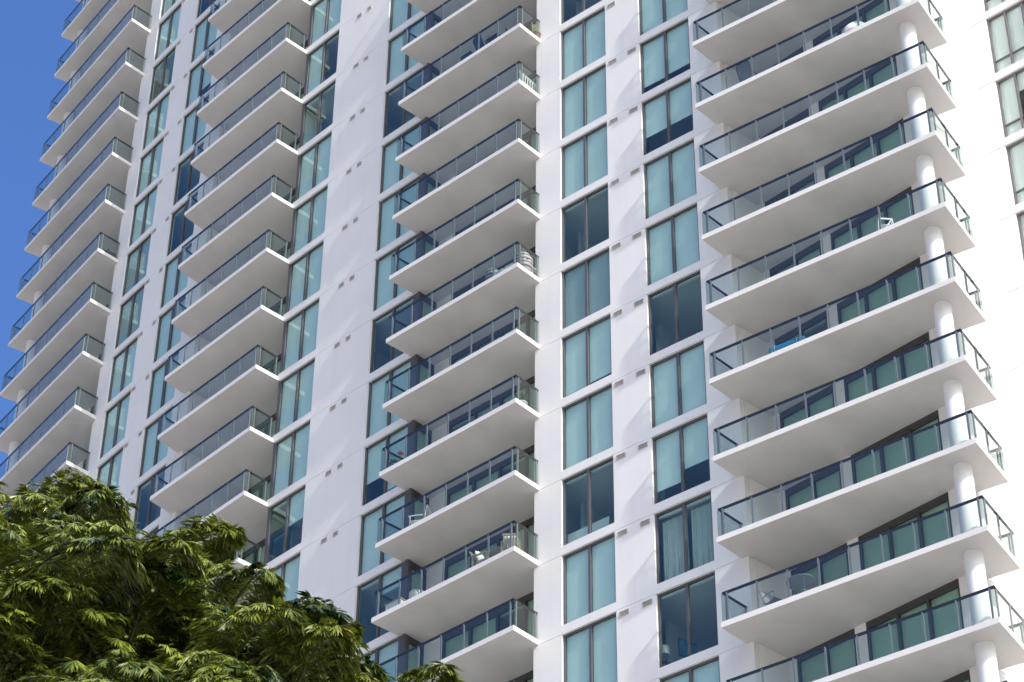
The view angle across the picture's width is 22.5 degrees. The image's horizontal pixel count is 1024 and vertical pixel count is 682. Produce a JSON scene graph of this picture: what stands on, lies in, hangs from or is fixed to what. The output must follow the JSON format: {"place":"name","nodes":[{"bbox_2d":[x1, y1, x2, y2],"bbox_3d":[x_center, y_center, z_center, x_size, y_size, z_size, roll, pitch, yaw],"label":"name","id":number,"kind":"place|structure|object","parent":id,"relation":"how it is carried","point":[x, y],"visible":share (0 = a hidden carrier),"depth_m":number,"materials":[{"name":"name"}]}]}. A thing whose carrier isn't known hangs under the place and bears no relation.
{"place":"outdoors","nodes":[
{"label":"outdoors","id":0,"kind":"place"},
{"bbox_2d":[0,0,82,478],"label":"sky","id":1,"kind":"structure","parent":0,"point":[32,45],"materials":[{"name":"blue"}]},
{"bbox_2d":[1,467,122,606],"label":"fishtail palm","id":2,"kind":"object","parent":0,"point":[30,506],"visible":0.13,"depth_m":24.66,"materials":[{"name":"green plant"}]},
{"bbox_2d":[0,481,143,681],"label":"fishtail palm","id":3,"kind":"object","parent":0,"point":[32,531],"visible":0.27,"depth_m":21.89,"materials":[{"name":"green plant"}]},
{"bbox_2d":[4,487,161,651],"bbox_3d":[-4.160,7.811,19.387,3.000,15.515,3.308,1,-39,0],"label":"fishtail palm","id":4,"kind":"object","parent":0,"point":[86,495],"visible":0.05,"depth_m":23.36,"materials":[{"name":"green plant"}]},
{"bbox_2d":[0,513,177,681],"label":"fishtail palm","id":5,"kind":"object","parent":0,"point":[19,653],"visible":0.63,"depth_m":20.80,"materials":[{"name":"green plant"}]},
{"bbox_2d":[0,534,268,681],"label":"fishtail palm","id":6,"kind":"object","parent":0,"point":[186,555],"visible":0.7,"depth_m":21.00,"materials":[{"name":"green plant"}]},
{"bbox_2d":[49,489,249,606],"bbox_3d":[-3.837,8.377,21.225,3.068,16.961,3.414,-23,-45,27],"label":"fishtail palm","id":7,"kind":"object","parent":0,"point":[225,542],"visible":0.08,"depth_m":25.97,"materials":[{"name":"green plant"}]},
{"bbox_2d":[57,558,365,681],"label":"fishtail palm","id":8,"kind":"object","parent":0,"point":[265,615],"visible":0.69,"depth_m":21.03,"materials":[{"name":"green plant"}]},
{"bbox_2d":[121,561,308,678],"bbox_3d":[-2.765,8.326,19.477,3.115,14.857,3.285,1,-39,0],"label":"fishtail palm","id":9,"kind":"object","parent":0,"point":[272,582],"visible":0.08,"depth_m":23.26,"materials":[{"name":"green plant"}]},
{"bbox_2d":[186,616,371,681],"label":"fishtail palm","id":10,"kind":"object","parent":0,"point":[339,668],"visible":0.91,"depth_m":20.96,"materials":[{"name":"green plant"}]},
{"bbox_2d":[290,654,397,681],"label":"fishtail palm","id":11,"kind":"object","parent":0,"point":[372,671],"visible":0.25,"depth_m":23.85,"materials":[{"name":"green plant"}]},
{"bbox_2d":[396,660,464,681],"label":"fishtail palm","id":12,"kind":"object","parent":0,"point":[431,671],"visible":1,"depth_m":24.24,"materials":[{"name":"green plant"}]},
{"bbox_2d":[0,0,1023,681],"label":"apartment tower","id":13,"kind":"structure","parent":0,"point":[286,324],"depth_m":91.44,"materials":[{"name":"white paint"}]},
{"bbox_2d":[97,447,122,491],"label":"window","id":14,"kind":"structure","parent":13,"relation":"in","point":[105,469],"depth_m":111.91,"materials":[{"name":"glass"}]},
{"bbox_2d":[100,391,130,458],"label":"window","id":15,"kind":"structure","parent":13,"relation":"in","point":[113,420],"depth_m":113.68,"materials":[{"name":"glass"}]},
{"bbox_2d":[108,336,137,401],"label":"window","id":16,"kind":"structure","parent":13,"relation":"in","point":[120,359],"depth_m":115.66,"materials":[{"name":"glass"}]},
{"bbox_2d":[115,284,144,348],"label":"window","id":17,"kind":"structure","parent":13,"relation":"in","point":[127,316],"depth_m":117.61,"materials":[{"name":"glass"}]},
{"bbox_2d":[122,234,150,296],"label":"window","id":18,"kind":"structure","parent":13,"relation":"in","point":[134,257],"depth_m":119.57,"materials":[{"name":"glass"}]},
{"bbox_2d":[129,184,157,246],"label":"window","id":19,"kind":"structure","parent":13,"relation":"in","point":[141,207],"depth_m":121.54,"materials":[{"name":"glass"}]},
{"bbox_2d":[133,465,165,528],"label":"window","id":20,"kind":"structure","parent":13,"relation":"in","point":[150,480],"depth_m":107.81,"materials":[{"name":"metal"}]},
{"bbox_2d":[136,137,163,196],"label":"window","id":21,"kind":"structure","parent":13,"relation":"in","point":[146,172],"depth_m":123.52,"materials":[{"name":"glass"}]},
{"bbox_2d":[142,91,169,150],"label":"window","id":22,"kind":"structure","parent":13,"relation":"in","point":[153,121],"depth_m":125.46,"materials":[{"name":"glass"}]},
{"bbox_2d":[139,406,172,476],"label":"window","id":23,"kind":"structure","parent":13,"relation":"in","point":[152,445],"depth_m":109.51,"materials":[{"name":"glass"}]},
{"bbox_2d":[149,46,175,103],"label":"window","id":24,"kind":"structure","parent":13,"relation":"in","point":[164,61],"depth_m":127.72,"materials":[{"name":"glass"}]},
{"bbox_2d":[147,352,178,418],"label":"window","id":25,"kind":"structure","parent":13,"relation":"in","point":[160,385],"depth_m":111.48,"materials":[{"name":"glass"}]},
{"bbox_2d":[155,2,181,59],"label":"window","id":26,"kind":"structure","parent":13,"relation":"in","point":[166,25],"depth_m":129.38,"materials":[{"name":"glass"}]},
{"bbox_2d":[154,295,185,362],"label":"window","id":27,"kind":"structure","parent":13,"relation":"in","point":[165,335],"depth_m":113.43,"materials":[{"name":"glass"}]},
{"bbox_2d":[160,242,191,308],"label":"window","id":28,"kind":"structure","parent":13,"relation":"in","point":[173,277],"depth_m":115.40,"materials":[{"name":"glass"}]},
{"bbox_2d":[167,191,197,255],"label":"window","id":29,"kind":"structure","parent":13,"relation":"in","point":[184,207],"depth_m":117.57,"materials":[{"name":"metal"}]},
{"bbox_2d":[173,142,203,205],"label":"window","id":30,"kind":"structure","parent":13,"relation":"in","point":[190,157],"depth_m":119.57,"materials":[{"name":"glass"}]},
{"bbox_2d":[179,95,208,156],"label":"window","id":31,"kind":"structure","parent":13,"relation":"in","point":[192,118],"depth_m":121.24,"materials":[{"name":"glass"}]},
{"bbox_2d":[185,48,214,108],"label":"window","id":32,"kind":"structure","parent":13,"relation":"in","point":[197,77],"depth_m":123.21,"materials":[{"name":"glass"}]},
{"bbox_2d":[191,3,219,62],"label":"window","id":33,"kind":"structure","parent":13,"relation":"in","point":[203,28],"depth_m":125.15,"materials":[{"name":"glass"}]},
{"bbox_2d":[248,474,270,501],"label":"balcony door","id":34,"kind":"structure","parent":13,"relation":"in","point":[256,490],"depth_m":102.82,"materials":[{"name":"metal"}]},
{"bbox_2d":[234,525,284,563],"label":"balcony door","id":35,"kind":"structure","parent":13,"relation":"in","point":[250,555],"depth_m":100.66,"materials":[{"name":"glass"}]},
{"bbox_2d":[264,552,300,602],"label":"window","id":36,"kind":"structure","parent":13,"relation":"in","point":[291,573],"depth_m":95.98,"materials":[{"name":"glass"}]},
{"bbox_2d":[264,485,305,563],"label":"window","id":37,"kind":"structure","parent":13,"relation":"in","point":[296,510],"depth_m":98.02,"materials":[{"name":"metal"}]},
{"bbox_2d":[269,421,309,498],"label":"window","id":38,"kind":"structure","parent":13,"relation":"in","point":[284,471],"depth_m":99.86,"materials":[{"name":"glass"}]},
{"bbox_2d":[275,358,314,433],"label":"window","id":39,"kind":"structure","parent":13,"relation":"in","point":[290,385],"depth_m":101.82,"materials":[{"name":"glass"}]},
{"bbox_2d":[280,299,318,372],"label":"window","id":40,"kind":"structure","parent":13,"relation":"in","point":[295,328],"depth_m":103.78,"materials":[{"name":"glass"}]},
{"bbox_2d":[285,241,323,313],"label":"window","id":41,"kind":"structure","parent":13,"relation":"in","point":[300,268],"depth_m":105.75,"materials":[{"name":"glass"}]},
{"bbox_2d":[290,185,327,255],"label":"window","id":42,"kind":"structure","parent":13,"relation":"in","point":[304,229],"depth_m":107.73,"materials":[{"name":"glass"}]},
{"bbox_2d":[294,132,331,201],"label":"window","id":43,"kind":"structure","parent":13,"relation":"in","point":[308,159],"depth_m":109.70,"materials":[{"name":"glass"}]},
{"bbox_2d":[303,108,322,144],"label":"balcony door","id":44,"kind":"structure","parent":13,"relation":"in","point":[311,118],"depth_m":112.65,"materials":[{"name":"glass"}]},
{"bbox_2d":[299,80,335,147],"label":"window","id":45,"kind":"structure","parent":13,"relation":"in","point":[318,96],"depth_m":111.97,"materials":[{"name":"metal"}]},
{"bbox_2d":[303,31,338,96],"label":"window","id":46,"kind":"structure","parent":13,"relation":"in","point":[316,66],"depth_m":113.84,"materials":[{"name":"glass"}]},
{"bbox_2d":[307,0,341,47],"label":"window","id":47,"kind":"structure","parent":13,"relation":"in","point":[321,24],"depth_m":115.47,"materials":[{"name":"glass"}]},
{"bbox_2d":[356,560,405,637],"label":"window","id":48,"kind":"structure","parent":13,"relation":"in","point":[397,572],"depth_m":91.19,"materials":[{"name":"metal"}]},
{"bbox_2d":[360,635,402,681],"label":"window","id":49,"kind":"structure","parent":13,"relation":"in","point":[393,648],"depth_m":89.07,"materials":[{"name":"glass"}]},
{"bbox_2d":[358,489,408,576],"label":"window","id":50,"kind":"structure","parent":13,"relation":"in","point":[373,557],"depth_m":93.01,"materials":[{"name":"metal"}]},
{"bbox_2d":[362,421,411,505],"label":"window","id":51,"kind":"structure","parent":13,"relation":"in","point":[374,460],"depth_m":95.12,"materials":[{"name":"glass"}]},
{"bbox_2d":[366,355,414,438],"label":"window","id":52,"kind":"structure","parent":13,"relation":"in","point":[380,418],"depth_m":96.92,"materials":[{"name":"glass"}]},
{"bbox_2d":[370,293,416,372],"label":"window","id":53,"kind":"structure","parent":13,"relation":"in","point":[413,298],"depth_m":99.09,"materials":[{"name":"glass"}]},
{"bbox_2d":[373,232,419,310],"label":"window","id":54,"kind":"structure","parent":13,"relation":"in","point":[388,290],"depth_m":100.86,"materials":[{"name":"glass"}]},
{"bbox_2d":[377,175,421,250],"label":"window","id":55,"kind":"structure","parent":13,"relation":"in","point":[389,230],"depth_m":102.82,"materials":[{"name":"glass"}]},
{"bbox_2d":[380,118,424,193],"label":"window","id":56,"kind":"structure","parent":13,"relation":"in","point":[392,172],"depth_m":104.77,"materials":[{"name":"glass"}]},
{"bbox_2d":[389,0,420,32],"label":"window","id":57,"kind":"structure","parent":13,"relation":"in","point":[401,11],"depth_m":110.39,"materials":[{"name":"glass"}]},
{"bbox_2d":[383,65,426,137],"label":"window","id":58,"kind":"structure","parent":13,"relation":"in","point":[399,86],"depth_m":106.92,"materials":[{"name":"metal"}]},
{"bbox_2d":[386,14,428,84],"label":"window","id":59,"kind":"structure","parent":13,"relation":"in","point":[398,63],"depth_m":108.71,"materials":[{"name":"glass"}]},
{"bbox_2d":[406,635,423,671],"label":"balcony door","id":60,"kind":"structure","parent":13,"relation":"in","point":[411,662],"depth_m":88.88,"materials":[{"name":"glass"}]},
{"bbox_2d":[409,561,426,591],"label":"balcony door","id":61,"kind":"structure","parent":13,"relation":"in","point":[414,579],"depth_m":90.87,"materials":[{"name":"glass"}]},
{"bbox_2d":[442,591,533,658],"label":"balcony door","id":62,"kind":"structure","parent":13,"relation":"in","point":[454,639],"depth_m":87.71,"materials":[{"name":"glass"}]},
{"bbox_2d":[444,516,533,580],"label":"balcony door","id":63,"kind":"structure","parent":13,"relation":"in","point":[455,565],"depth_m":89.66,"materials":[{"name":"glass"}]},
{"bbox_2d":[447,444,534,505],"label":"balcony door","id":64,"kind":"structure","parent":13,"relation":"in","point":[481,479],"depth_m":91.65,"materials":[{"name":"glass"}]},
{"bbox_2d":[449,375,534,433],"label":"balcony railing","id":65,"kind":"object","parent":13,"relation":"in","point":[497,401],"depth_m":93.51,"materials":[{"name":"glass"}]},
{"bbox_2d":[451,310,534,364],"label":"balcony railing","id":66,"kind":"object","parent":13,"relation":"in","point":[525,321],"depth_m":95.32,"materials":[{"name":"glass"}]},
{"bbox_2d":[453,246,535,298],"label":"balcony door","id":67,"kind":"structure","parent":13,"relation":"in","point":[482,279],"depth_m":97.95,"materials":[{"name":"glass"}]},
{"bbox_2d":[455,185,535,235],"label":"balcony door","id":68,"kind":"structure","parent":13,"relation":"in","point":[526,194],"depth_m":98.76,"materials":[{"name":"metal"}]},
{"bbox_2d":[561,7,605,80],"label":"window","id":69,"kind":"structure","parent":13,"relation":"in","point":[583,43],"depth_m":99.58,"materials":[{"name":"glass"}]},
{"bbox_2d":[561,63,606,138],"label":"window","id":70,"kind":"structure","parent":13,"relation":"in","point":[582,105],"depth_m":97.59,"materials":[{"name":"glass"}]},
{"bbox_2d":[562,122,607,198],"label":"window","id":71,"kind":"structure","parent":13,"relation":"in","point":[592,145],"depth_m":95.66,"materials":[{"name":"glass"}]},
{"bbox_2d":[562,184,608,262],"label":"window","id":72,"kind":"structure","parent":13,"relation":"in","point":[584,200],"depth_m":94.08,"materials":[{"name":"metal"}]},
{"bbox_2d":[562,248,609,328],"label":"window","id":73,"kind":"structure","parent":13,"relation":"in","point":[585,285],"depth_m":91.72,"materials":[{"name":"glass"}]},
{"bbox_2d":[562,314,611,397],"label":"window","id":74,"kind":"structure","parent":13,"relation":"in","point":[586,358],"depth_m":89.77,"materials":[{"name":"glass"}]},
{"bbox_2d":[563,384,612,469],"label":"window","id":75,"kind":"structure","parent":13,"relation":"in","point":[585,436],"depth_m":87.78,"materials":[{"name":"glass"}]},
{"bbox_2d":[563,457,613,545],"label":"window","id":76,"kind":"structure","parent":13,"relation":"in","point":[608,462],"depth_m":86.21,"materials":[{"name":"metal"}]},
{"bbox_2d":[568,516,609,542],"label":"bed","id":77,"kind":"object","parent":13,"relation":"on","point":[583,532],"visible":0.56,"depth_m":85.38,"materials":[{"name":"white fabric"}]},
{"bbox_2d":[563,533,615,624],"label":"window","id":78,"kind":"structure","parent":13,"relation":"in","point":[582,595],"depth_m":83.86,"materials":[{"name":"glass"}]},
{"bbox_2d":[563,613,616,681],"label":"window","id":79,"kind":"structure","parent":13,"relation":"in","point":[579,666],"depth_m":82.08,"materials":[{"name":"glass"}]},
{"bbox_2d":[639,0,687,35],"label":"window","id":80,"kind":"structure","parent":13,"relation":"in","point":[652,13],"depth_m":97.38,"materials":[{"name":"glass"}]},
{"bbox_2d":[640,18,690,93],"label":"window","id":81,"kind":"structure","parent":13,"relation":"in","point":[656,61],"depth_m":95.80,"materials":[{"name":"glass"}]},
{"bbox_2d":[642,77,692,154],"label":"window","id":82,"kind":"structure","parent":13,"relation":"in","point":[658,111],"depth_m":93.97,"materials":[{"name":"glass"}]},
{"bbox_2d":[644,139,696,218],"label":"window","id":83,"kind":"structure","parent":13,"relation":"in","point":[660,186],"depth_m":91.80,"materials":[{"name":"glass"}]},
{"bbox_2d":[646,203,699,285],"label":"window","id":84,"kind":"structure","parent":13,"relation":"in","point":[663,256],"depth_m":89.84,"materials":[{"name":"glass"}]},
{"bbox_2d":[648,270,702,354],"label":"window","id":85,"kind":"structure","parent":13,"relation":"in","point":[672,287],"depth_m":88.25,"materials":[{"name":"metal"}]},
{"bbox_2d":[662,512,689,580],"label":"curtain","id":86,"kind":"object","parent":13,"relation":"hanging from","point":[673,549],"visible":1,"depth_m":82.35,"materials":[{"name":"fabric"}]},
{"bbox_2d":[650,340,706,427],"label":"window","id":87,"kind":"structure","parent":13,"relation":"in","point":[668,380],"depth_m":85.91,"materials":[{"name":"glass"}]},
{"bbox_2d":[653,414,709,503],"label":"window","id":88,"kind":"structure","parent":13,"relation":"in","point":[671,453],"depth_m":84.13,"materials":[{"name":"glass"}]},
{"bbox_2d":[655,491,713,583],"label":"window","id":89,"kind":"structure","parent":13,"relation":"in","point":[681,507],"depth_m":82.36,"materials":[{"name":"metal"}]},
{"bbox_2d":[657,571,717,667],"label":"window","id":90,"kind":"structure","parent":13,"relation":"in","point":[685,587],"depth_m":80.39,"materials":[{"name":"glass"}]},
{"bbox_2d":[660,656,719,681],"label":"window","id":91,"kind":"structure","parent":13,"relation":"in","point":[709,670],"depth_m":78.51,"materials":[{"name":"glass"}]},
{"bbox_2d":[691,502,713,568],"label":"curtain","id":92,"kind":"object","parent":13,"relation":"hanging from","point":[702,536],"visible":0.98,"depth_m":81.83,"materials":[{"name":"fabric"}]},
{"bbox_2d":[765,173,814,206],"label":"balcony door","id":93,"kind":"structure","parent":13,"relation":"in","point":[809,181],"depth_m":89.10,"materials":[{"name":"glass"}]},
{"bbox_2d":[769,240,820,276],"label":"balcony door","id":94,"kind":"structure","parent":13,"relation":"in","point":[813,251],"depth_m":87.16,"materials":[{"name":"glass"}]},
{"bbox_2d":[774,311,827,345],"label":"balcony door","id":95,"kind":"structure","parent":13,"relation":"in","point":[820,319],"depth_m":85.22,"materials":[{"name":"glass"}]},
{"bbox_2d":[786,573,816,595],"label":"round table","id":96,"kind":"object","parent":13,"relation":"on","point":[802,582],"visible":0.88,"depth_m":76.72,"materials":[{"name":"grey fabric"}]},
{"bbox_2d":[780,384,834,428],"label":"balcony door","id":97,"kind":"structure","parent":13,"relation":"in","point":[823,400],"depth_m":83.23,"materials":[{"name":"glass"}]},
{"bbox_2d":[785,464,841,509],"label":"balcony door","id":98,"kind":"structure","parent":13,"relation":"in","point":[827,481],"depth_m":81.28,"materials":[{"name":"glass"}]},
{"bbox_2d":[791,543,849,595],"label":"balcony door","id":99,"kind":"structure","parent":13,"relation":"in","point":[835,566],"depth_m":79.13,"materials":[{"name":"glass"}]},
{"bbox_2d":[797,629,857,681],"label":"balcony door","id":100,"kind":"structure","parent":13,"relation":"in","point":[843,656],"depth_m":77.28,"materials":[{"name":"glass"}]},
{"bbox_2d":[813,0,889,46],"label":"balcony door","id":101,"kind":"structure","parent":13,"relation":"in","point":[873,11],"depth_m":91.14,"materials":[{"name":"glass"}]},
{"bbox_2d":[818,56,897,111],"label":"balcony door","id":102,"kind":"structure","parent":13,"relation":"in","point":[882,72],"depth_m":89.25,"materials":[{"name":"glass"}]},
{"bbox_2d":[824,118,905,179],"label":"balcony door","id":103,"kind":"structure","parent":13,"relation":"in","point":[890,139],"depth_m":87.31,"materials":[{"name":"glass"}]},
{"bbox_2d":[830,186,914,249],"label":"balcony door","id":104,"kind":"structure","parent":13,"relation":"in","point":[897,210],"depth_m":85.37,"materials":[{"name":"glass"}]},
{"bbox_2d":[837,257,923,323],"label":"balcony door","id":105,"kind":"structure","parent":13,"relation":"in","point":[906,284],"depth_m":83.33,"materials":[{"name":"glass"}]},
{"bbox_2d":[844,332,932,401],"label":"balcony door","id":106,"kind":"structure","parent":13,"relation":"in","point":[915,361],"depth_m":81.32,"materials":[{"name":"glass"}]},
{"bbox_2d":[851,410,942,484],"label":"balcony door","id":107,"kind":"structure","parent":13,"relation":"in","point":[924,442],"depth_m":79.32,"materials":[{"name":"glass"}]},
{"bbox_2d":[858,492,952,570],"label":"balcony door","id":108,"kind":"structure","parent":13,"relation":"in","point":[934,528],"depth_m":77.33,"materials":[{"name":"glass"}]},
{"bbox_2d":[866,579,963,660],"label":"balcony door","id":109,"kind":"structure","parent":13,"relation":"in","point":[944,618],"depth_m":75.36,"materials":[{"name":"glass"}]},
{"bbox_2d":[987,0,1023,72],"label":"window","id":110,"kind":"structure","parent":13,"relation":"in","point":[1006,28],"depth_m":90.54,"materials":[{"name":"glass"}]},
{"bbox_2d":[996,68,1023,136],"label":"window","id":111,"kind":"structure","parent":13,"relation":"in","point":[1008,88],"depth_m":88.75,"materials":[{"name":"glass"}]},
{"bbox_2d":[1006,138,1023,204],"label":"window","id":112,"kind":"structure","parent":13,"relation":"in","point":[1015,151],"depth_m":86.93,"materials":[{"name":"glass"}]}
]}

